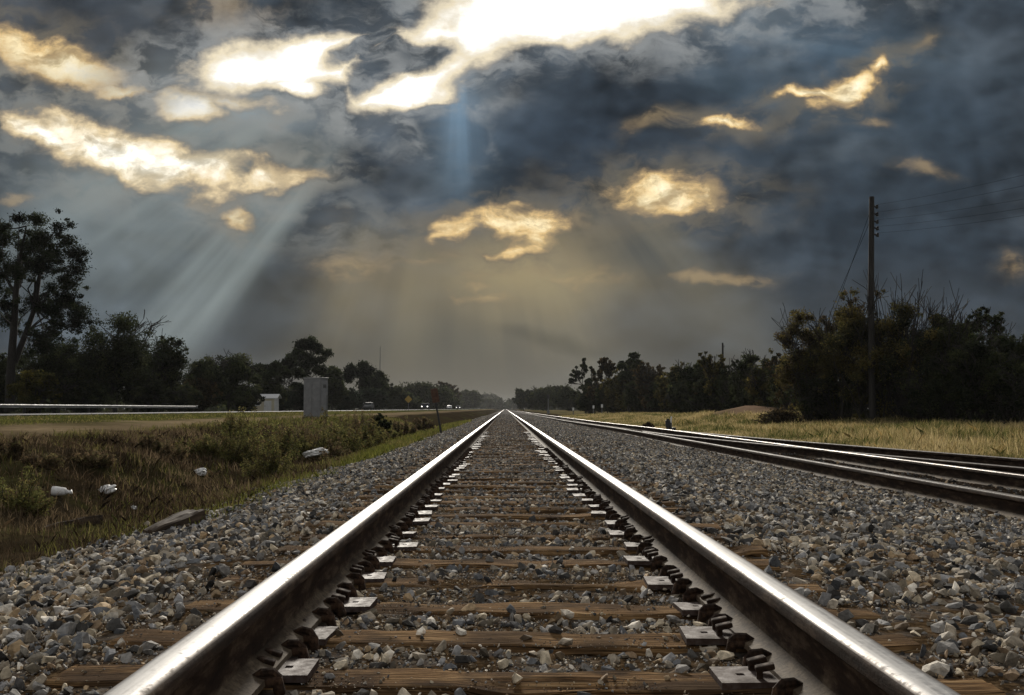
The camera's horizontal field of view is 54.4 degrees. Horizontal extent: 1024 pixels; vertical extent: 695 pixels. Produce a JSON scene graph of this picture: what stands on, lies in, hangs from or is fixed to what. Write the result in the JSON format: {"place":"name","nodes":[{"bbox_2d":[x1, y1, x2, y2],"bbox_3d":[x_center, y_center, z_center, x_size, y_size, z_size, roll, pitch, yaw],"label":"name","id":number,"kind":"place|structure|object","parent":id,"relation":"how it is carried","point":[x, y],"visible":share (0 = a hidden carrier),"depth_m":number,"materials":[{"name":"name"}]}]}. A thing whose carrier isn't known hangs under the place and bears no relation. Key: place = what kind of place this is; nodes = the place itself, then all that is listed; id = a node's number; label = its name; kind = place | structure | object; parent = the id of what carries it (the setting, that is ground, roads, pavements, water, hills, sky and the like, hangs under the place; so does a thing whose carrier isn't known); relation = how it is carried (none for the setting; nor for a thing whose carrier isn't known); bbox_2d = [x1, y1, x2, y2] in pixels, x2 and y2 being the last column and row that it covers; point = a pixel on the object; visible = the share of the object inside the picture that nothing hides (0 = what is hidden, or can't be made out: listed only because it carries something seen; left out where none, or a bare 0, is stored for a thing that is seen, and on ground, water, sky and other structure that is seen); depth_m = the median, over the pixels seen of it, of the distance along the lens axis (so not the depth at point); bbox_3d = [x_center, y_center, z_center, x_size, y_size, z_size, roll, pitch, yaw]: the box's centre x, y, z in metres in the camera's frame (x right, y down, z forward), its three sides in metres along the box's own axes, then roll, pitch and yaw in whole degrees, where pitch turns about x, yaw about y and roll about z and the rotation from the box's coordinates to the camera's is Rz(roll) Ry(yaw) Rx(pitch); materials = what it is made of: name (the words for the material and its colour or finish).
{"place":"outdoors","nodes":[
{"label":"outdoors","id":0,"kind":"place"},
{"bbox_2d":[0,410,394,425],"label":"verge grass","id":1,"kind":"structure","parent":0,"point":[148,418],"depth_m":37.81,"materials":[{"name":"green plant"}]},
{"bbox_2d":[0,409,1023,694],"bbox_3d":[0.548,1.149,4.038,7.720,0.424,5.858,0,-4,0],"label":"ballast gravel","id":2,"kind":"structure","parent":0,"point":[969,573],"depth_m":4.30,"materials":[{"name":"grey gravel"}]},
{"bbox_2d":[143,509,205,533],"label":"broken tie","id":3,"kind":"object","parent":2,"relation":"on","point":[180,518],"visible":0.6,"depth_m":7.96,"materials":[{"name":"grey wood"}]},
{"bbox_2d":[103,409,504,694],"bbox_3d":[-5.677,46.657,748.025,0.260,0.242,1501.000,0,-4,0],"label":"rail","id":4,"kind":"object","parent":2,"relation":"on","point":[220,652],"visible":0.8,"depth_m":3.05,"materials":[{"name":"metal"}]},
{"bbox_2d":[362,483,647,493],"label":"railroad tie","id":5,"kind":"object","parent":2,"relation":"on","point":[567,490],"visible":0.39,"depth_m":8.90,"materials":[{"name":"brown wood"}]},
{"bbox_2d":[373,479,642,489],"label":"railroad tie","id":6,"kind":"object","parent":2,"relation":"on","point":[469,487],"visible":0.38,"depth_m":9.46,"materials":[{"name":"brown wood"}]},
{"bbox_2d":[357,489,660,499],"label":"railroad tie","id":7,"kind":"object","parent":2,"relation":"on","point":[440,495],"visible":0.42,"depth_m":8.38,"materials":[{"name":"brown wood"}]},
{"bbox_2d":[239,549,780,570],"bbox_3d":[-0.021,1.088,4.782,2.560,0.230,0.232,0,-4,0],"label":"railroad tie","id":8,"kind":"object","parent":2,"relation":"on","point":[637,562],"visible":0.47,"depth_m":4.74,"materials":[{"name":"brown wood"}]},
{"bbox_2d":[325,505,696,520],"bbox_3d":[-0.001,1.215,6.888,2.560,0.233,0.232,0,-4,0],"label":"railroad tie","id":9,"kind":"object","parent":2,"relation":"on","point":[561,517],"visible":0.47,"depth_m":6.82,"materials":[{"name":"brown wood"}]},
{"bbox_2d":[294,524,727,540],"bbox_3d":[0.011,1.159,5.840,2.560,0.234,0.230,0,-4,0],"label":"railroad tie","id":10,"kind":"object","parent":2,"relation":"on","point":[611,534],"visible":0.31,"depth_m":5.79,"materials":[{"name":"brown wood"}]},
{"bbox_2d":[339,499,686,513],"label":"railroad tie","id":11,"kind":"object","parent":2,"relation":"on","point":[536,510],"visible":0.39,"depth_m":7.34,"materials":[{"name":"brown wood"}]},
{"bbox_2d":[351,494,674,505],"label":"railroad tie","id":12,"kind":"object","parent":2,"relation":"on","point":[589,502],"visible":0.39,"depth_m":7.85,"materials":[{"name":"brown wood"}]},
{"bbox_2d":[386,476,639,485],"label":"railroad tie","id":13,"kind":"object","parent":2,"relation":"on","point":[532,483],"visible":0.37,"depth_m":9.98,"materials":[{"name":"brown wood"}]},
{"bbox_2d":[110,616,920,656],"bbox_3d":[-0.010,0.995,3.225,2.560,0.232,0.234,-1,-4,3],"label":"railroad tie","id":14,"kind":"object","parent":2,"relation":"on","point":[718,633],"visible":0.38,"depth_m":3.18,"materials":[{"name":"brown wood"}]},
{"bbox_2d":[317,513,721,529],"bbox_3d":[0.034,1.184,6.370,2.560,0.233,0.232,0,-4,4],"label":"railroad tie","id":15,"kind":"object","parent":2,"relation":"on","point":[609,524],"visible":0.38,"depth_m":6.38,"materials":[{"name":"brown wood"}]},
{"bbox_2d":[215,564,825,593],"bbox_3d":[0.012,1.059,4.253,2.560,0.232,0.253,0,-4,5],"label":"railroad tie","id":16,"kind":"object","parent":2,"relation":"on","point":[651,583],"visible":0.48,"depth_m":4.20,"materials":[{"name":"brown wood"}]},
{"bbox_2d":[44,647,1005,694],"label":"railroad tie","id":17,"kind":"object","parent":2,"relation":"on","point":[755,676],"visible":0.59,"depth_m":2.71,"materials":[{"name":"brown wood"}]},
{"bbox_2d":[462,414,587,426],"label":"ballast gravel","id":18,"kind":"structure","parent":2,"relation":"on","point":[529,419],"depth_m":66.10,"materials":[{"name":"grey gravel"}]},
{"bbox_2d":[285,535,768,556],"bbox_3d":[0.051,1.125,5.301,2.560,0.233,0.229,-1,-4,3],"label":"railroad tie","id":19,"kind":"object","parent":2,"relation":"on","point":[748,551],"visible":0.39,"depth_m":5.25,"materials":[{"name":"brown wood"}]},
{"bbox_2d":[185,588,880,621],"bbox_3d":[0.042,1.028,3.712,2.560,0.232,0.241,0,-4,4],"label":"railroad tie","id":20,"kind":"object","parent":2,"relation":"on","point":[364,604],"visible":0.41,"depth_m":3.68,"materials":[{"name":"brown wood"}]},
{"bbox_2d":[374,423,747,460],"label":"ballast gravel","id":21,"kind":"structure","parent":2,"relation":"on","point":[612,440],"depth_m":24.25,"materials":[{"name":"grey gravel"}]},
{"bbox_2d":[506,409,960,694],"bbox_3d":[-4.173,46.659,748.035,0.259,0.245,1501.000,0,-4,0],"label":"rail","id":22,"kind":"object","parent":2,"relation":"on","point":[805,645],"visible":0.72,"depth_m":3.03,"materials":[{"name":"metal"}]},
{"bbox_2d":[515,411,1023,519],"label":"rail","id":23,"kind":"object","parent":2,"relation":"on","point":[1007,504],"visible":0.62,"depth_m":12.13,"materials":[{"name":"silver metal"}]},
{"bbox_2d":[519,411,1023,490],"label":"rail","id":24,"kind":"object","parent":2,"relation":"on","point":[983,476],"visible":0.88,"depth_m":15.16,"materials":[{"name":"silver metal"}]},
{"bbox_2d":[642,431,1023,473],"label":"rail","id":25,"kind":"object","parent":2,"relation":"on","point":[801,451],"visible":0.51,"depth_m":19.86,"materials":[{"name":"silver metal"}]},
{"bbox_2d":[759,450,1022,495],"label":"ballast gravel","id":26,"kind":"structure","parent":2,"relation":"on","point":[946,481],"depth_m":13.86,"materials":[{"name":"grey gravel"}]},
{"bbox_2d":[0,406,1023,579],"bbox_3d":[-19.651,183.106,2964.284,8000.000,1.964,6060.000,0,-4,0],"label":"ground","id":27,"kind":"structure","parent":0,"point":[450,415],"depth_m":14.84,"materials":[{"name":"green plant"}]},
{"bbox_2d":[0,352,30,412],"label":"tree","id":28,"kind":"object","parent":27,"relation":"on","point":[3,361],"visible":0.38,"depth_m":64.93,"materials":[{"name":"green plant"}]},
{"bbox_2d":[0,465,57,517],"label":"weed","id":29,"kind":"object","parent":27,"relation":"on","point":[22,498],"visible":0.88,"depth_m":10.74,"materials":[{"name":"green plant"}]},
{"bbox_2d":[3,367,62,413],"bbox_3d":[-27.674,2.510,57.876,3.128,2.821,2.828,0,-4,0],"label":"bush","id":30,"kind":"object","parent":27,"relation":"on","point":[33,386],"visible":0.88,"depth_m":57.45,"materials":[{"name":"green plant"}]},
{"bbox_2d":[19,451,67,471],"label":"weed","id":31,"kind":"object","parent":27,"relation":"on","point":[54,460],"visible":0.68,"depth_m":13.05,"materials":[{"name":"green plant"}]},
{"bbox_2d":[0,208,99,411],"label":"pine tree","id":32,"kind":"object","parent":27,"relation":"on","point":[37,244],"visible":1,"depth_m":59.85,"materials":[{"name":"green plant"}]},
{"bbox_2d":[15,330,99,412],"bbox_3d":[-29.299,1.474,63.614,5.323,5.696,5.525,0,-4,0],"label":"tree","id":33,"kind":"object","parent":27,"relation":"on","point":[63,366],"visible":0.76,"depth_m":62.96,"materials":[{"name":"green plant"}]},
{"bbox_2d":[51,375,116,412],"bbox_3d":[-27.259,3.008,63.491,4.086,2.511,3.765,0,-4,0],"label":"bush","id":34,"kind":"object","parent":27,"relation":"on","point":[86,394],"visible":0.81,"depth_m":63.10,"materials":[{"name":"green plant"}]},
{"bbox_2d":[71,447,116,468],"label":"weed","id":35,"kind":"object","parent":27,"relation":"on","point":[96,457],"visible":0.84,"depth_m":14.19,"materials":[{"name":"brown plant"}]},
{"bbox_2d":[0,404,197,413],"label":"guardrail","id":36,"kind":"object","parent":27,"relation":"on","point":[59,406],"visible":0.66,"depth_m":55.87,"materials":[{"name":"metal"}]},
{"bbox_2d":[75,309,170,412],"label":"tree","id":37,"kind":"object","parent":27,"relation":"on","point":[121,359],"visible":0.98,"depth_m":68.11,"materials":[{"name":"green plant"}]},
{"bbox_2d":[110,367,170,412],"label":"bush","id":38,"kind":"object","parent":27,"relation":"on","point":[154,394],"visible":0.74,"depth_m":72.63,"materials":[{"name":"green plant"}]},
{"bbox_2d":[140,328,197,411],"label":"tree","id":39,"kind":"object","parent":27,"relation":"on","point":[170,364],"visible":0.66,"depth_m":77.71,"materials":[{"name":"green plant"}]},
{"bbox_2d":[163,382,203,411],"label":"bush","id":40,"kind":"object","parent":27,"relation":"on","point":[186,398],"visible":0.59,"depth_m":80.86,"materials":[{"name":"green plant"}]},
{"bbox_2d":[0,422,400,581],"bbox_3d":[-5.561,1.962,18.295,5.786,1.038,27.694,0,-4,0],"label":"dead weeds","id":41,"kind":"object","parent":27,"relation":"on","point":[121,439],"visible":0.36,"depth_m":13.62,"materials":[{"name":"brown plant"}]},
{"bbox_2d":[182,375,222,411],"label":"bush","id":42,"kind":"object","parent":27,"relation":"on","point":[205,387],"visible":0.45,"depth_m":86.08,"materials":[{"name":"green plant"}]},
{"bbox_2d":[178,355,230,411],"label":"tree","id":43,"kind":"object","parent":27,"relation":"on","point":[203,369],"visible":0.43,"depth_m":88.17,"materials":[{"name":"green plant"}]},
{"bbox_2d":[201,418,252,465],"bbox_3d":[-5.442,1.792,18.890,1.006,0.950,0.679,0,-4,0],"label":"weed","id":44,"kind":"object","parent":27,"relation":"on","point":[226,453],"visible":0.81,"depth_m":18.89,"materials":[{"name":"green plant"}]},
{"bbox_2d":[210,410,257,437],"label":"weed","id":45,"kind":"object","parent":27,"relation":"on","point":[231,419],"visible":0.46,"depth_m":23.65,"materials":[{"name":"green plant"}]},
{"bbox_2d":[213,348,262,411],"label":"tree","id":46,"kind":"object","parent":27,"relation":"on","point":[238,370],"visible":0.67,"depth_m":96.11,"materials":[{"name":"green plant"}]},
{"bbox_2d":[215,407,287,458],"bbox_3d":[-5.251,1.785,19.910,1.446,1.244,1.292,0,-4,0],"label":"weed","id":47,"kind":"object","parent":27,"relation":"on","point":[250,432],"visible":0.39,"depth_m":19.90,"materials":[{"name":"green plant"}]},
{"bbox_2d":[240,434,292,478],"bbox_3d":[-4.167,1.885,16.839,0.935,0.849,0.677,-1,-4,15],"label":"weed","id":48,"kind":"object","parent":27,"relation":"on","point":[270,463],"visible":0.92,"depth_m":16.77,"materials":[{"name":"green plant"}]},
{"bbox_2d":[244,377,296,404],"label":"bush","id":49,"kind":"object","parent":27,"relation":"on","point":[271,386],"visible":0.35,"depth_m":109.99,"materials":[{"name":"green plant"}]},
{"bbox_2d":[247,360,295,384],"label":"tree","id":50,"kind":"object","parent":27,"relation":"on","point":[273,369],"visible":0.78,"depth_m":111.86,"materials":[{"name":"green plant"}]},
{"bbox_2d":[79,419,471,537],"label":"ballast edge grass","id":51,"kind":"structure","parent":27,"relation":"on","point":[373,452],"depth_m":17.40,"materials":[{"name":"green plant"}]},
{"bbox_2d":[258,413,306,462],"bbox_3d":[-5.137,1.992,21.842,0.936,1.115,1.086,2,-4,-32],"label":"weed","id":52,"kind":"object","parent":27,"relation":"on","point":[286,441],"visible":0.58,"depth_m":21.73,"materials":[{"name":"green plant"}]},
{"bbox_2d":[274,356,309,410],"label":"tree","id":53,"kind":"object","parent":27,"relation":"on","point":[290,363],"visible":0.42,"depth_m":123.20,"materials":[{"name":"green plant"}]},
{"bbox_2d":[285,334,333,379],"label":"tree","id":54,"kind":"object","parent":27,"relation":"on","point":[306,360],"visible":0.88,"depth_m":137.71,"materials":[{"name":"green plant"}]},
{"bbox_2d":[303,377,328,417],"bbox_3d":[-9.820,2.597,49.865,1.145,2.171,0.720,-2,-4,24],"label":"equipment cabinet","id":55,"kind":"object","parent":27,"relation":"on","point":[315,394],"visible":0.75,"depth_m":49.59,"materials":[{"name":"grey metal"}]},
{"bbox_2d":[298,423,348,459],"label":"weed","id":56,"kind":"object","parent":27,"relation":"on","point":[322,439],"visible":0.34,"depth_m":23.66,"materials":[{"name":"green plant"}]},
{"bbox_2d":[319,365,348,410],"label":"tree","id":57,"kind":"object","parent":27,"relation":"on","point":[337,389],"visible":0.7,"depth_m":153.45,"materials":[{"name":"green plant"}]},
{"bbox_2d":[328,387,364,409],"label":"bush","id":58,"kind":"object","parent":27,"relation":"on","point":[352,399],"visible":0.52,"depth_m":161.52,"materials":[{"name":"green plant"}]},
{"bbox_2d":[326,423,377,452],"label":"weed","id":59,"kind":"object","parent":27,"relation":"on","point":[353,445],"visible":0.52,"depth_m":23.87,"materials":[{"name":"green plant"}]},
{"bbox_2d":[341,360,386,409],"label":"tree","id":60,"kind":"object","parent":27,"relation":"on","point":[364,371],"visible":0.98,"depth_m":182.57,"materials":[{"name":"green plant"}]},
{"bbox_2d":[346,414,390,448],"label":"weed","id":61,"kind":"object","parent":27,"relation":"on","point":[371,431],"visible":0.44,"depth_m":26.77,"materials":[{"name":"green plant"}]},
{"bbox_2d":[354,388,389,409],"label":"bush","id":62,"kind":"object","parent":27,"relation":"on","point":[377,397],"visible":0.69,"depth_m":195.85,"materials":[{"name":"green plant"}]},
{"bbox_2d":[383,384,415,409],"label":"tree","id":63,"kind":"object","parent":27,"relation":"on","point":[397,400],"visible":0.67,"depth_m":246.76,"materials":[{"name":"green plant"}]},
{"bbox_2d":[399,381,456,409],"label":"tree","id":64,"kind":"object","parent":27,"relation":"on","point":[423,390],"visible":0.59,"depth_m":325.54,"materials":[{"name":"green plant"}]},
{"bbox_2d":[354,389,578,409],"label":"woods","id":65,"kind":"object","parent":27,"relation":"on","point":[489,403],"visible":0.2,"depth_m":1007.26,"materials":[{"name":"green plant"}]},
{"bbox_2d":[11,378,1014,414],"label":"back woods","id":66,"kind":"object","parent":27,"relation":"on","point":[219,408],"visible":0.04,"depth_m":161.33,"materials":[{"name":"green plant"}]},
{"bbox_2d":[525,384,561,410],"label":"tree","id":67,"kind":"object","parent":27,"relation":"on","point":[536,398],"visible":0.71,"depth_m":326.60,"materials":[{"name":"green plant"}]},
{"bbox_2d":[549,384,578,410],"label":"tree","id":68,"kind":"object","parent":27,"relation":"on","point":[561,398],"visible":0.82,"depth_m":267.78,"materials":[{"name":"green plant"}]},
{"bbox_2d":[571,382,604,413],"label":"tree","id":69,"kind":"object","parent":27,"relation":"on","point":[584,403],"visible":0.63,"depth_m":163.76,"materials":[{"name":"green plant"}]},
{"bbox_2d":[585,356,619,412],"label":"tree","id":70,"kind":"object","parent":27,"relation":"on","point":[606,367],"visible":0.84,"depth_m":154.35,"materials":[{"name":"green plant"}]},
{"bbox_2d":[599,366,636,412],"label":"tree","id":71,"kind":"object","parent":27,"relation":"on","point":[614,394],"visible":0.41,"depth_m":145.04,"materials":[{"name":"green plant"}]},
{"bbox_2d":[616,351,643,412],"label":"tree","id":72,"kind":"object","parent":27,"relation":"on","point":[626,373],"visible":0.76,"depth_m":139.20,"materials":[{"name":"green plant"}]},
{"bbox_2d":[622,377,649,411],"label":"tree","id":73,"kind":"object","parent":27,"relation":"on","point":[631,398],"visible":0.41,"depth_m":131.34,"materials":[{"name":"green plant"}]},
{"bbox_2d":[637,366,667,412],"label":"tree","id":74,"kind":"object","parent":27,"relation":"on","point":[646,391],"visible":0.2,"depth_m":121.19,"materials":[{"name":"green plant"}]},
{"bbox_2d":[663,378,695,412],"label":"bush","id":75,"kind":"object","parent":27,"relation":"on","point":[677,402],"visible":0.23,"depth_m":103.09,"materials":[{"name":"green plant"}]},
{"bbox_2d":[672,355,716,412],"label":"tree","id":76,"kind":"object","parent":27,"relation":"on","point":[687,374],"visible":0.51,"depth_m":95.77,"materials":[{"name":"green plant"}]},
{"bbox_2d":[687,374,721,411],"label":"tree","id":77,"kind":"object","parent":27,"relation":"on","point":[701,396],"visible":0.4,"depth_m":91.43,"materials":[{"name":"green plant"}]},
{"bbox_2d":[697,351,726,406],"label":"tree","id":78,"kind":"object","parent":27,"relation":"on","point":[710,369],"visible":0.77,"depth_m":88.47,"materials":[{"name":"green plant"}]},
{"bbox_2d":[712,370,740,409],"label":"tree","id":79,"kind":"object","parent":27,"relation":"on","point":[726,402],"visible":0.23,"depth_m":84.09,"materials":[{"name":"green plant"}]},
{"bbox_2d":[725,348,759,404],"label":"tree","id":80,"kind":"object","parent":27,"relation":"on","point":[735,388],"visible":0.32,"depth_m":77.87,"materials":[{"name":"green plant"}]},
{"bbox_2d":[739,355,776,406],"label":"bush","id":81,"kind":"object","parent":27,"relation":"on","point":[755,381],"visible":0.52,"depth_m":71.72,"materials":[{"name":"green plant"}]},
{"bbox_2d":[752,407,805,423],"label":"bush","id":82,"kind":"object","parent":27,"relation":"on","point":[777,415],"visible":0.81,"depth_m":49.63,"materials":[{"name":"green plant"}]},
{"bbox_2d":[766,348,800,411],"bbox_3d":[17.411,2.002,62.004,3.242,4.140,2.810,0,-4,0],"label":"bush","id":83,"kind":"object","parent":27,"relation":"on","point":[785,399],"visible":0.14,"depth_m":61.79,"materials":[{"name":"green plant"}]},
{"bbox_2d":[559,409,1023,457],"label":"tan grass","id":84,"kind":"structure","parent":27,"relation":"on","point":[897,432],"depth_m":33.53,"materials":[{"name":"beige plant"}]},
{"bbox_2d":[769,304,841,421],"bbox_3d":[15.338,0.750,52.007,5.262,6.533,4.199,1,-4,-23],"label":"tree","id":85,"kind":"object","parent":27,"relation":"on","point":[797,356],"visible":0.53,"depth_m":51.69,"materials":[{"name":"green plant"}]},
{"bbox_2d":[782,356,865,421],"bbox_3d":[16.790,1.984,51.274,5.511,4.145,5.184,0,-4,0],"label":"bush","id":86,"kind":"object","parent":27,"relation":"on","point":[833,413],"visible":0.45,"depth_m":50.66,"materials":[{"name":"green plant"}]},
{"bbox_2d":[818,290,867,419],"bbox_3d":[16.549,0.447,49.636,2.650,6.882,3.665,-2,-4,30],"label":"tree","id":87,"kind":"object","parent":27,"relation":"on","point":[855,300],"visible":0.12,"depth_m":49.47,"materials":[{"name":"green plant"}]},
{"bbox_2d":[685,431,1023,466],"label":"rail","id":88,"kind":"object","parent":27,"relation":"on","point":[997,460],"visible":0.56,"depth_m":18.83,"materials":[{"name":"silver metal"}]},
{"bbox_2d":[805,278,916,420],"bbox_3d":[16.701,0.298,47.255,5.095,6.843,4.734,3,-5,-41],"label":"tree","id":89,"kind":"object","parent":27,"relation":"on","point":[850,318],"visible":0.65,"depth_m":46.80,"materials":[{"name":"green plant"}]},
{"bbox_2d":[868,196,878,421],"bbox_3d":[16.681,-1.642,45.899,0.652,10.739,0.310,0,-4,0],"label":"utility pole","id":90,"kind":"object","parent":27,"relation":"on","point":[872,386],"visible":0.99,"depth_m":45.81,"materials":[{"name":"brown wood"}]},
{"bbox_2d":[845,270,969,420],"bbox_3d":[18.951,-0.048,45.961,5.517,7.450,5.130,2,-4,-27],"label":"tree","id":91,"kind":"object","parent":27,"relation":"on","point":[888,385],"visible":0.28,"depth_m":45.88,"materials":[{"name":"green plant"}]},
{"bbox_2d":[871,297,974,423],"bbox_3d":[18.840,0.605,44.923,4.815,5.960,3.968,-3,-5,43],"label":"tree","id":92,"kind":"object","parent":27,"relation":"on","point":[894,376],"visible":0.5,"depth_m":44.73,"materials":[{"name":"green plant"}]},
{"bbox_2d":[915,300,988,416],"bbox_3d":[19.526,0.670,44.157,3.077,5.592,2.805,0,-4,0],"label":"tree","id":93,"kind":"object","parent":27,"relation":"on","point":[944,326],"visible":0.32,"depth_m":43.78,"materials":[{"name":"green plant"}]},
{"bbox_2d":[942,326,1017,424],"bbox_3d":[18.789,1.198,40.153,2.904,4.180,2.742,0,-4,0],"label":"tree","id":94,"kind":"object","parent":27,"relation":"on","point":[962,361],"visible":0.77,"depth_m":39.87,"materials":[{"name":"green plant"}]},
{"bbox_2d":[965,305,1015,422],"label":"tree","id":95,"kind":"object","parent":27,"relation":"on","point":[987,319],"visible":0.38,"depth_m":46.37,"materials":[{"name":"green plant"}]},
{"bbox_2d":[970,350,1023,425],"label":"bush","id":96,"kind":"object","parent":27,"relation":"on","point":[1009,403],"visible":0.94,"depth_m":38.75,"materials":[{"name":"green plant"}]},
{"bbox_2d":[986,323,1023,380],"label":"tree","id":97,"kind":"object","parent":27,"relation":"on","point":[1012,345],"visible":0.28,"depth_m":42.15,"materials":[{"name":"green plant"}]},
{"bbox_2d":[0,0,1023,408],"label":"sky","id":98,"kind":"structure","parent":0,"point":[497,197],"materials":[{"name":"grey"}]},
{"bbox_2d":[41,449,1023,557],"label":"ballast gravel","id":99,"kind":"structure","parent":0,"point":[948,518],"depth_m":9.43,"materials":[{"name":"grey gravel"}]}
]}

